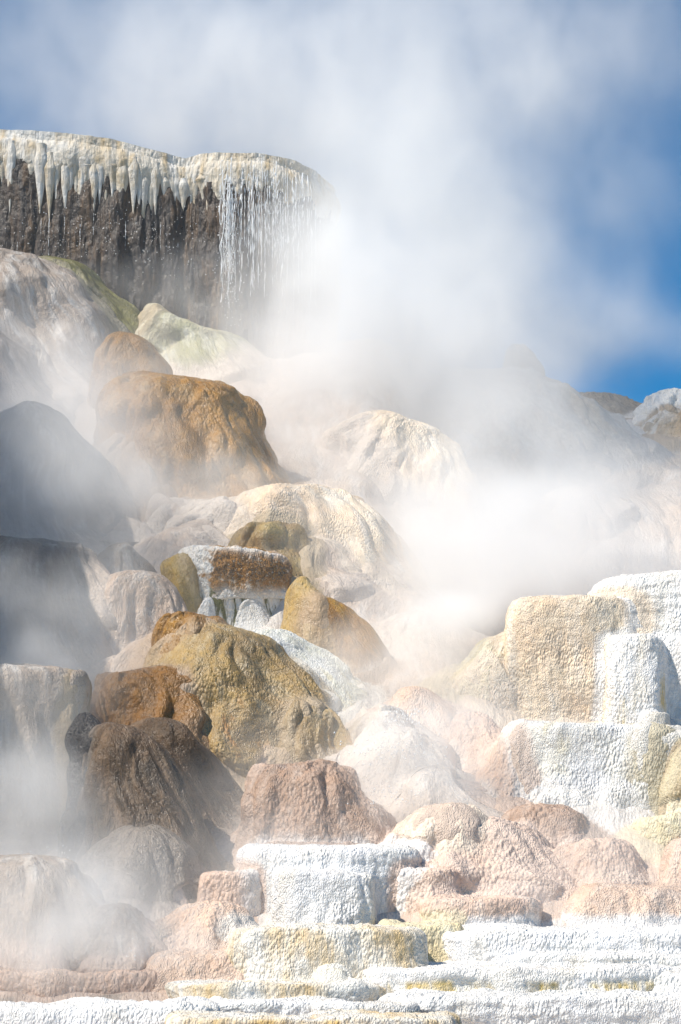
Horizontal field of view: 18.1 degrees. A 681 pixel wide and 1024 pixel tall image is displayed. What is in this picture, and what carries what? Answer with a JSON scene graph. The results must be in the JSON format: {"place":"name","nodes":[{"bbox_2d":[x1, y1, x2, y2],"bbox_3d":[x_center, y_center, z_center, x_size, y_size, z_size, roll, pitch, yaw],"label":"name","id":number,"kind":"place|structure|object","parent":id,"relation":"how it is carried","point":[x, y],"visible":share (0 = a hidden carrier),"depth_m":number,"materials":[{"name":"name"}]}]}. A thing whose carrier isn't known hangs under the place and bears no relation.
{"place":"outdoors","nodes":[
{"label":"outdoors","id":0,"kind":"place"},
{"bbox_2d":[0,338,680,1002],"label":"hillside","id":1,"kind":"structure","parent":0,"point":[306,400],"depth_m":37.82,"materials":[{"name":"white stone"}]},
{"bbox_2d":[0,331,75,428],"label":"mound","id":2,"kind":"object","parent":1,"relation":"on","point":[21,380],"visible":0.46,"depth_m":38.26,"materials":[{"name":"grey stone"}]},
{"bbox_2d":[0,663,91,833],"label":"grey block","id":3,"kind":"structure","parent":1,"relation":"on","point":[42,707],"depth_m":25.72,"materials":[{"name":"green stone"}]},
{"bbox_2d":[0,853,106,970],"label":"mound","id":4,"kind":"object","parent":1,"relation":"on","point":[49,904],"visible":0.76,"depth_m":22.59,"materials":[{"name":"beige stone"}]},
{"bbox_2d":[0,535,117,669],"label":"mound","id":5,"kind":"object","parent":1,"relation":"on","point":[54,610],"visible":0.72,"depth_m":29.83,"materials":[{"name":"grey stone"}]},
{"bbox_2d":[0,248,131,412],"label":"mound","id":6,"kind":"object","parent":1,"relation":"on","point":[59,324],"visible":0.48,"depth_m":39.90,"materials":[{"name":"grey stone"}]},
{"bbox_2d":[0,401,140,554],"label":"mound","id":7,"kind":"object","parent":1,"relation":"on","point":[60,480],"visible":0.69,"depth_m":33.50,"materials":[{"name":"grey stone"}]},
{"bbox_2d":[57,712,100,861],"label":"mound","id":8,"kind":"object","parent":1,"relation":"on","point":[72,823],"visible":0.35,"depth_m":25.09,"materials":[{"name":"grey stone"}]},
{"bbox_2d":[0,966,159,996],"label":"terrace","id":9,"kind":"structure","parent":1,"relation":"on","point":[50,982],"depth_m":22.10,"materials":[{"name":"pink stone"}]},
{"bbox_2d":[38,256,139,333],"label":"ridge","id":10,"kind":"structure","parent":1,"relation":"on","point":[127,313],"depth_m":41.45,"materials":[{"name":"green stone"}]},
{"bbox_2d":[0,996,219,1023],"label":"terrace","id":11,"kind":"structure","parent":1,"relation":"on","point":[88,1010],"depth_m":20.62,"materials":[{"name":"white stone"}]},
{"bbox_2d":[69,903,167,972],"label":"mound","id":12,"kind":"object","parent":1,"relation":"on","point":[122,924],"visible":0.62,"depth_m":22.50,"materials":[{"name":"grey stone"}]},
{"bbox_2d":[84,632,152,691],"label":"mound","id":13,"kind":"object","parent":1,"relation":"on","point":[131,655],"visible":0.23,"depth_m":28.93,"materials":[{"name":"beige stone"}]},
{"bbox_2d":[97,542,156,573],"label":"mound","id":14,"kind":"object","parent":1,"relation":"on","point":[118,557],"visible":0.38,"depth_m":31.59,"materials":[{"name":"grey stone"}]},
{"bbox_2d":[87,331,172,408],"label":"dome","id":15,"kind":"structure","parent":1,"relation":"on","point":[118,353],"depth_m":38.52,"materials":[{"name":"stone"}]},
{"bbox_2d":[77,824,201,921],"bbox_3d":[-2.161,4.266,24.163,2.736,1.449,2.253,0,-11,0],"label":"mound","id":16,"kind":"object","parent":1,"relation":"on","point":[132,865],"visible":0.57,"depth_m":23.91,"materials":[{"name":"grey stone"}]},
{"bbox_2d":[104,570,186,654],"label":"mound","id":17,"kind":"object","parent":1,"relation":"on","point":[139,603],"visible":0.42,"depth_m":30.10,"materials":[{"name":"beige stone"}]},
{"bbox_2d":[90,664,209,749],"bbox_3d":[-2.359,2.739,27.645,2.176,1.607,2.146,-6,-12,29],"label":"mound","id":18,"kind":"object","parent":1,"relation":"on","point":[129,697],"visible":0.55,"depth_m":27.27,"materials":[{"name":"brown stone"}]},
{"bbox_2d":[135,303,164,334],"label":"knob","id":19,"kind":"object","parent":1,"relation":"on","point":[142,324],"visible":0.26,"depth_m":40.95,"materials":[{"name":"beige stone"}]},
{"bbox_2d":[96,433,207,542],"bbox_3d":[-2.837,-0.186,35.127,5.086,2.373,4.303,0,-11,0],"label":"mound","id":20,"kind":"object","parent":1,"relation":"on","point":[121,528],"visible":0.25,"depth_m":33.91,"materials":[{"name":"grey stone"}]},
{"bbox_2d":[75,722,234,903],"bbox_3d":[-1.901,3.780,24.926,2.810,2.676,2.443,0,-11,0],"label":"mound","id":21,"kind":"object","parent":1,"relation":"on","point":[134,776],"visible":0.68,"depth_m":24.74,"materials":[{"name":"brown stone"}]},
{"bbox_2d":[0,129,341,358],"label":"dripping ledge","id":22,"kind":"object","parent":1,"relation":"on","point":[49,174],"visible":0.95,"depth_m":42.68,"materials":[{"name":"stone"}]},
{"bbox_2d":[17,157,320,304],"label":"falling water","id":23,"kind":"structure","parent":22,"relation":"hanging from","point":[231,207],"depth_m":42.37,"materials":[{"name":"white liquid"}]},
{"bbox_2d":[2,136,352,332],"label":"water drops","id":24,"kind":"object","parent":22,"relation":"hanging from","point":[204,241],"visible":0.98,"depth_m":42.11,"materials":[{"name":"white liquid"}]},
{"bbox_2d":[131,524,229,573],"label":"mound","id":25,"kind":"object","parent":1,"relation":"on","point":[157,550],"visible":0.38,"depth_m":32.53,"materials":[{"name":"beige stone"}]},
{"bbox_2d":[160,553,201,611],"bbox_3d":[-2.329,1.305,31.342,0.801,1.378,0.943,0,-11,0],"label":"knob","id":26,"kind":"object","parent":1,"relation":"on","point":[178,571],"visible":0.45,"depth_m":30.99,"materials":[{"name":"beige stone"}]},
{"bbox_2d":[130,717,243,833],"bbox_3d":[-1.704,3.547,26.321,2.614,1.999,2.426,-6,-12,31],"label":"mound","id":27,"kind":"object","parent":1,"relation":"on","point":[216,792],"visible":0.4,"depth_m":26.01,"materials":[{"name":"brown stone"}]},
{"bbox_2d":[143,493,237,531],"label":"mound","id":28,"kind":"object","parent":1,"relation":"on","point":[224,510],"visible":0.26,"depth_m":33.26,"materials":[{"name":"beige stone"}]},
{"bbox_2d":[92,371,290,499],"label":"dome","id":29,"kind":"structure","parent":1,"relation":"on","point":[194,438],"depth_m":34.73,"materials":[{"name":"brown stone"}]},
{"bbox_2d":[145,947,244,992],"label":"terrace","id":30,"kind":"structure","parent":1,"relation":"on","point":[170,965],"depth_m":22.23,"materials":[{"name":"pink stone"}]},
{"bbox_2d":[135,304,272,383],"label":"mound","id":31,"kind":"object","parent":1,"relation":"on","point":[186,347],"visible":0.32,"depth_m":40.49,"materials":[{"name":"beige stone"}]},
{"bbox_2d":[150,900,258,952],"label":"mound","id":32,"kind":"object","parent":1,"relation":"on","point":[211,925],"visible":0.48,"depth_m":22.74,"materials":[{"name":"pink stone"}]},
{"bbox_2d":[197,596,215,615],"bbox_3d":[-1.963,1.603,30.949,0.496,0.736,0.428,0,-11,0],"label":"knob","id":33,"kind":"object","parent":1,"relation":"on","point":[207,607],"visible":0.36,"depth_m":30.89,"materials":[{"name":"white stone"}]},
{"bbox_2d":[164,496,249,545],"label":"mound","id":34,"kind":"object","parent":1,"relation":"on","point":[240,519],"visible":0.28,"depth_m":33.06,"materials":[{"name":"beige stone"}]},
{"bbox_2d":[197,869,261,915],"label":"block","id":35,"kind":"structure","parent":1,"relation":"on","point":[242,888],"depth_m":23.85,"materials":[{"name":"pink stone"}]},
{"bbox_2d":[178,545,292,625],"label":"capped mound","id":36,"kind":"object","parent":1,"relation":"on","point":[231,579],"visible":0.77,"depth_m":31.00,"materials":[{"name":"stone"}]},
{"bbox_2d":[143,617,340,777],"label":"dome","id":37,"kind":"structure","parent":1,"relation":"on","point":[247,687],"depth_m":27.53,"materials":[{"name":"brown stone"}]},
{"bbox_2d":[142,611,228,667],"bbox_3d":[-1.964,1.934,28.527,1.631,1.225,1.522,0,-11,0],"label":"knob","id":38,"kind":"object","parent":37,"relation":"on","point":[167,623],"visible":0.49,"depth_m":28.30,"materials":[{"name":"brown stone"}]},
{"bbox_2d":[164,995,326,1014],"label":"terrace","id":39,"kind":"structure","parent":1,"relation":"on","point":[297,1005],"depth_m":21.13,"materials":[{"name":"white stone"}]},
{"bbox_2d":[234,599,269,630],"bbox_3d":[-1.284,1.613,30.923,0.882,0.755,0.714,0,-11,0],"label":"knob","id":40,"kind":"object","parent":1,"relation":"on","point":[252,614],"visible":0.53,"depth_m":30.94,"materials":[{"name":"white stone"}]},
{"bbox_2d":[228,521,310,577],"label":"dome","id":41,"kind":"structure","parent":1,"relation":"on","point":[289,541],"depth_m":32.28,"materials":[{"name":"brown stone"}]},
{"bbox_2d":[165,977,385,1001],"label":"terrace","id":42,"kind":"structure","parent":1,"relation":"on","point":[355,989],"depth_m":21.65,"materials":[{"name":"white stone"}]},
{"bbox_2d":[264,747,293,763],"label":"mound","id":43,"kind":"object","parent":1,"relation":"on","point":[276,755],"visible":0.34,"depth_m":27.05,"materials":[{"name":"beige stone"}]},
{"bbox_2d":[280,576,328,638],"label":"mound","id":44,"kind":"object","parent":1,"relation":"on","point":[306,601],"visible":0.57,"depth_m":30.11,"materials":[{"name":"beige stone"}]},
{"bbox_2d":[232,758,385,848],"bbox_3d":[-0.167,3.907,25.538,2.839,1.890,2.137,0,-11,0],"label":"mound","id":45,"kind":"object","parent":1,"relation":"on","point":[307,801],"visible":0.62,"depth_m":25.05,"materials":[{"name":"stone"}]},
{"bbox_2d":[252,629,370,711],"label":"mound","id":46,"kind":"object","parent":1,"relation":"on","point":[333,673],"visible":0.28,"depth_m":28.99,"materials":[{"name":"white stone"}]},
{"bbox_2d":[164,1009,461,1023],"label":"terrace","id":47,"kind":"structure","parent":1,"relation":"on","point":[343,1016],"depth_m":20.11,"materials":[{"name":"white stone"}]},
{"bbox_2d":[282,699,352,760],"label":"dome","id":48,"kind":"structure","parent":1,"relation":"on","point":[313,728],"depth_m":27.29,"materials":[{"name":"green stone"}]},
{"bbox_2d":[225,922,428,981],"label":"terrace","id":49,"kind":"structure","parent":1,"relation":"on","point":[300,951],"depth_m":22.15,"materials":[{"name":"white stone"}]},
{"bbox_2d":[234,841,421,924],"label":"white terrace","id":50,"kind":"structure","parent":1,"relation":"on","point":[347,883],"depth_m":23.79,"materials":[{"name":"stone"}]},
{"bbox_2d":[313,963,351,982],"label":"mound","id":51,"kind":"object","parent":1,"relation":"on","point":[328,973],"visible":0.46,"depth_m":21.96,"materials":[{"name":"white stone"}]},
{"bbox_2d":[299,536,373,602],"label":"mound","id":52,"kind":"object","parent":1,"relation":"on","point":[332,564],"visible":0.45,"depth_m":32.09,"materials":[{"name":"beige stone"}]},
{"bbox_2d":[303,596,389,674],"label":"mound","id":53,"kind":"object","parent":1,"relation":"on","point":[350,638],"visible":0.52,"depth_m":29.90,"materials":[{"name":"orange stone"}]},
{"bbox_2d":[234,483,470,628],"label":"terrace","id":54,"kind":"structure","parent":1,"relation":"on","point":[360,530],"depth_m":32.95,"materials":[{"name":"beige stone"}]},
{"bbox_2d":[310,998,419,1012],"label":"terrace","id":55,"kind":"structure","parent":1,"relation":"on","point":[379,1006],"depth_m":20.86,"materials":[{"name":"white stone"}]},
{"bbox_2d":[369,800,395,837],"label":"mound","id":56,"kind":"object","parent":1,"relation":"on","point":[388,820],"visible":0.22,"depth_m":25.29,"materials":[{"name":"pink stone"}]},
{"bbox_2d":[324,703,449,764],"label":"mound","id":57,"kind":"object","parent":1,"relation":"on","point":[359,725],"visible":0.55,"depth_m":27.29,"materials":[{"name":"white stone"}]},
{"bbox_2d":[340,727,475,810],"bbox_3d":[0.779,3.316,26.970,2.383,1.249,2.156,0,-11,0],"label":"mound","id":58,"kind":"object","parent":1,"relation":"on","point":[383,772],"visible":0.51,"depth_m":26.42,"materials":[{"name":"beige stone"}]},
{"bbox_2d":[379,609,455,636],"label":"mound","id":59,"kind":"object","parent":1,"relation":"on","point":[401,622],"visible":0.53,"depth_m":30.83,"materials":[{"name":"white stone"}]},
{"bbox_2d":[378,919,463,961],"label":"terrace","id":60,"kind":"structure","parent":1,"relation":"on","point":[434,932],"depth_m":22.89,"materials":[{"name":"yellow stone"}]},
{"bbox_2d":[388,686,456,735],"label":"mound","id":61,"kind":"object","parent":1,"relation":"on","point":[425,701],"visible":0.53,"depth_m":28.13,"materials":[{"name":"beige stone"}]},
{"bbox_2d":[396,859,467,912],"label":"block","id":62,"kind":"structure","parent":1,"relation":"on","point":[435,878],"depth_m":23.84,"materials":[{"name":"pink stone"}]},
{"bbox_2d":[321,410,557,604],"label":"dome","id":63,"kind":"structure","parent":1,"relation":"on","point":[422,476],"depth_m":36.28,"materials":[{"name":"beige stone"}]},
{"bbox_2d":[387,763,504,823],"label":"mound","id":64,"kind":"object","parent":1,"relation":"on","point":[443,785],"visible":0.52,"depth_m":25.80,"materials":[{"name":"beige stone"}]},
{"bbox_2d":[449,711,501,774],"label":"mound","id":65,"kind":"object","parent":1,"relation":"on","point":[477,733],"visible":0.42,"depth_m":27.13,"materials":[{"name":"pink stone"}]},
{"bbox_2d":[410,892,542,926],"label":"terrace","id":66,"kind":"structure","parent":1,"relation":"on","point":[462,909],"depth_m":23.41,"materials":[{"name":"beige stone"}]},
{"bbox_2d":[380,802,578,903],"bbox_3d":[1.837,4.148,24.970,3.915,1.467,2.488,0,-11,0],"label":"capped mound","id":67,"kind":"object","parent":1,"relation":"on","point":[453,835],"visible":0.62,"depth_m":24.42,"materials":[{"name":"pink stone"}]},
{"bbox_2d":[475,718,539,803],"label":"mound","id":68,"kind":"object","parent":1,"relation":"on","point":[496,775],"visible":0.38,"depth_m":26.37,"materials":[{"name":"pink stone"}]},
{"bbox_2d":[362,960,672,993],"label":"terrace","id":69,"kind":"structure","parent":1,"relation":"on","point":[463,976],"depth_m":21.75,"materials":[{"name":"white stone"}]},
{"bbox_2d":[503,344,544,375],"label":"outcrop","id":70,"kind":"object","parent":1,"relation":"on","point":[523,356],"visible":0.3,"depth_m":44.50,"materials":[{"name":"grey stone"}]},
{"bbox_2d":[378,988,680,1023],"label":"terrace","id":71,"kind":"structure","parent":1,"relation":"on","point":[569,1006],"depth_m":21.02,"materials":[{"name":"white stone"}]},
{"bbox_2d":[421,367,644,477],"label":"slope","id":72,"kind":"structure","parent":1,"relation":"on","point":[515,411],"depth_m":42.13,"materials":[{"name":"grey stone"}]},
{"bbox_2d":[539,485,639,540],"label":"mound","id":73,"kind":"object","parent":72,"relation":"on","point":[588,512],"visible":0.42,"depth_m":38.55,"materials":[{"name":"white stone"}]},
{"bbox_2d":[640,406,680,436],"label":"mound","id":74,"kind":"object","parent":72,"relation":"on","point":[668,423],"visible":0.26,"depth_m":44.43,"materials":[{"name":"beige stone"}]},
{"bbox_2d":[501,803,589,847],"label":"mound","id":75,"kind":"object","parent":1,"relation":"on","point":[556,825],"visible":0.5,"depth_m":25.20,"materials":[{"name":"stone"}]},
{"bbox_2d":[442,922,680,961],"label":"terrace","id":76,"kind":"structure","parent":1,"relation":"on","point":[480,941],"depth_m":22.54,"materials":[{"name":"white stone"}]},
{"bbox_2d":[449,570,680,724],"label":"travertine wall","id":77,"kind":"structure","parent":1,"relation":"on","point":[606,651],"depth_m":28.50,"materials":[{"name":"beige stone"}]},
{"bbox_2d":[490,949,680,966],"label":"terrace","id":78,"kind":"structure","parent":1,"relation":"on","point":[570,959],"depth_m":22.12,"materials":[{"name":"white stone"}]},
{"bbox_2d":[509,719,680,815],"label":"white block","id":79,"kind":"structure","parent":1,"relation":"on","point":[616,766],"depth_m":26.12,"materials":[{"name":"stone"}]},
{"bbox_2d":[552,837,651,885],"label":"mound","id":80,"kind":"object","parent":1,"relation":"on","point":[602,860],"visible":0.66,"depth_m":24.49,"materials":[{"name":"pink stone"}]},
{"bbox_2d":[579,391,641,417],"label":"ridge","id":81,"kind":"structure","parent":1,"relation":"on","point":[625,406],"depth_m":46.33,"materials":[{"name":"grey stone"}]},
{"bbox_2d":[561,881,680,927],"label":"terrace","id":82,"kind":"structure","parent":1,"relation":"on","point":[652,905],"depth_m":23.57,"materials":[{"name":"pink stone"}]},
{"bbox_2d":[632,812,680,845],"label":"block","id":83,"kind":"structure","parent":1,"relation":"on","point":[665,830],"depth_m":25.14,"materials":[{"name":"yellow stone"}]},
{"bbox_2d":[632,387,680,435],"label":"knoll","id":84,"kind":"structure","parent":1,"relation":"on","point":[652,404],"depth_m":45.09,"materials":[{"name":"white stone"}]},
{"bbox_2d":[651,966,680,991],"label":"terrace","id":85,"kind":"structure","parent":1,"relation":"on","point":[668,981],"depth_m":21.75,"materials":[{"name":"white stone"}]},
{"bbox_2d":[658,746,680,813],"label":"mound","id":86,"kind":"object","parent":1,"relation":"on","point":[670,792],"visible":0.52,"depth_m":25.83,"materials":[{"name":"yellow stone"}]},
{"bbox_2d":[658,838,680,883],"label":"rock","id":87,"kind":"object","parent":1,"relation":"on","point":[670,868],"depth_m":24.42,"materials":[{"name":"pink stone"}]},
{"bbox_2d":[0,0,680,402],"label":"sky","id":88,"kind":"structure","parent":0,"point":[513,167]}
]}

